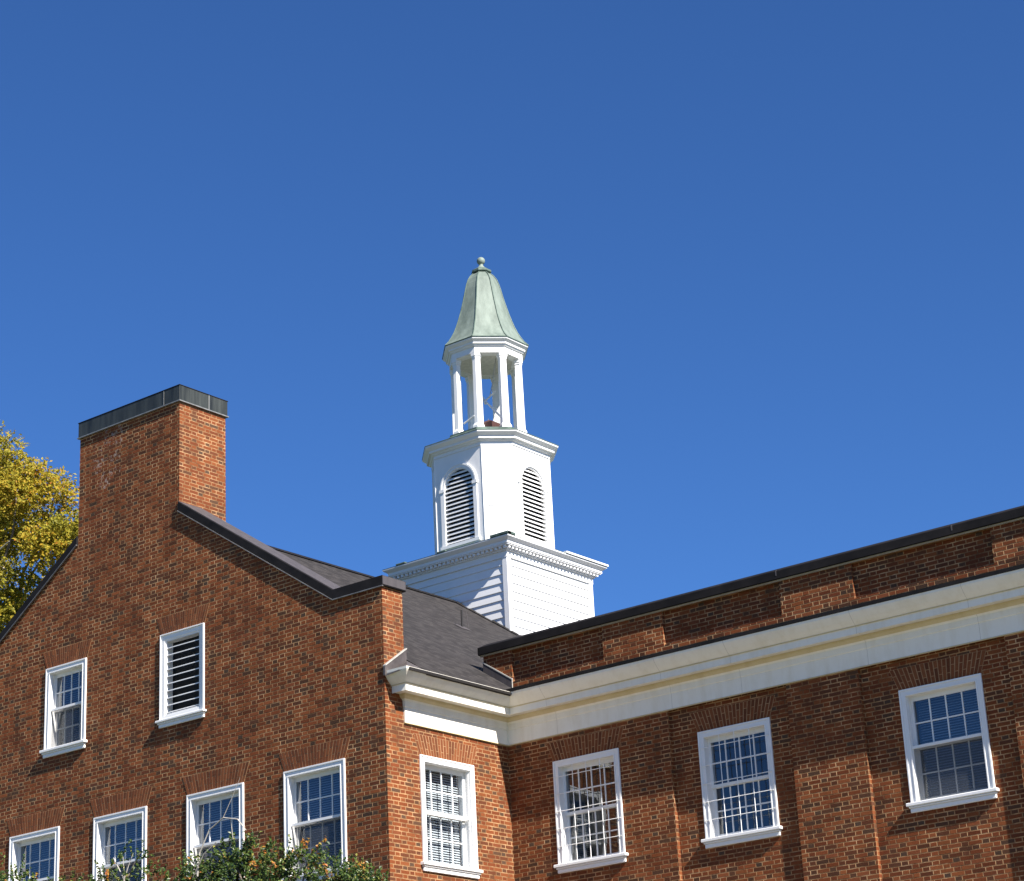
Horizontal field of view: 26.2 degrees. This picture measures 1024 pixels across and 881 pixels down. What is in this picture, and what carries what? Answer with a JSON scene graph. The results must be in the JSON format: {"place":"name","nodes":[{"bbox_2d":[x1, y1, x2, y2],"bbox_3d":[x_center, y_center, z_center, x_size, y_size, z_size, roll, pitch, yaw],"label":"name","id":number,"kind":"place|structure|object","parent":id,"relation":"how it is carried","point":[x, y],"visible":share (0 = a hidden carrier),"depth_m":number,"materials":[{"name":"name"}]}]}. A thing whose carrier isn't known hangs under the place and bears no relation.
{"place":"outdoors","nodes":[
{"label":"outdoors","id":0,"kind":"place"},
{"bbox_2d":[0,421,78,632],"bbox_3d":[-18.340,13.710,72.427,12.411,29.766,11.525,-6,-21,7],"label":"autumn tree","id":1,"kind":"object","parent":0,"point":[57,534],"visible":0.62,"depth_m":71.63,"materials":[{"name":"yellow plant"}]},
{"bbox_2d":[0,839,178,880],"bbox_3d":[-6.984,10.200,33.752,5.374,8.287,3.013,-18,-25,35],"label":"holly tree","id":2,"kind":"object","parent":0,"point":[124,876],"visible":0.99,"depth_m":33.90,"materials":[{"name":"green plant"}]},
{"bbox_2d":[157,779,388,880],"bbox_3d":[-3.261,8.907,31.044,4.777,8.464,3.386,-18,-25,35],"label":"holly tree","id":3,"kind":"object","parent":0,"point":[245,860],"visible":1,"depth_m":31.86,"materials":[{"name":"green plant"}]},
{"bbox_2d":[0,384,1023,880],"bbox_3d":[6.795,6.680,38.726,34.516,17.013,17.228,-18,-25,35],"label":"brick building","id":4,"kind":"structure","parent":0,"point":[180,658],"depth_m":36.40,"materials":[{"name":"orange brick"}]},
{"bbox_2d":[8,826,59,880],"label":"window","id":5,"kind":"structure","parent":4,"relation":"in","point":[45,843],"depth_m":40.28,"materials":[{"name":"glass"}]},
{"bbox_2d":[39,658,86,758],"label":"window","id":6,"kind":"structure","parent":4,"relation":"in","point":[76,671],"depth_m":40.67,"materials":[{"name":"white paint"}]},
{"bbox_2d":[92,806,146,880],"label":"window","id":7,"kind":"structure","parent":4,"relation":"in","point":[132,823],"depth_m":38.93,"materials":[{"name":"white paint"}]},
{"bbox_2d":[186,782,244,880],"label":"window","id":8,"kind":"structure","parent":4,"relation":"in","point":[218,799],"depth_m":37.57,"materials":[{"name":"white paint"}]},
{"bbox_2d":[282,758,347,880],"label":"window","id":9,"kind":"structure","parent":4,"relation":"in","point":[325,801],"depth_m":36.19,"materials":[{"name":"white paint"}]},
{"bbox_2d":[419,754,482,878],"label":"window","id":10,"kind":"structure","parent":4,"relation":"in","point":[440,818],"depth_m":36.32,"materials":[{"name":"white paint"}]},
{"bbox_2d":[382,257,608,634],"bbox_3d":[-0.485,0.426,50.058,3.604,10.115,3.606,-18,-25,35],"label":"cupola","id":11,"kind":"object","parent":4,"relation":"on","point":[498,557],"visible":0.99,"depth_m":48.77,"materials":[{"name":"white paint"}]},
{"bbox_2d":[552,748,628,873],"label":"window","id":12,"kind":"structure","parent":4,"relation":"in","point":[595,807],"depth_m":36.75,"materials":[{"name":"white paint"}]},
{"bbox_2d":[697,717,782,848],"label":"window","id":13,"kind":"structure","parent":4,"relation":"in","point":[737,770],"depth_m":35.18,"materials":[{"name":"white paint"}]},
{"bbox_2d":[898,673,999,812],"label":"window","id":14,"kind":"structure","parent":4,"relation":"in","point":[949,763],"depth_m":32.94,"materials":[{"name":"white paint"}]},
{"bbox_2d":[0,0,1023,615],"label":"sky","id":15,"kind":"structure","parent":0,"point":[758,264],"materials":[{"name":"blue"}]}
]}

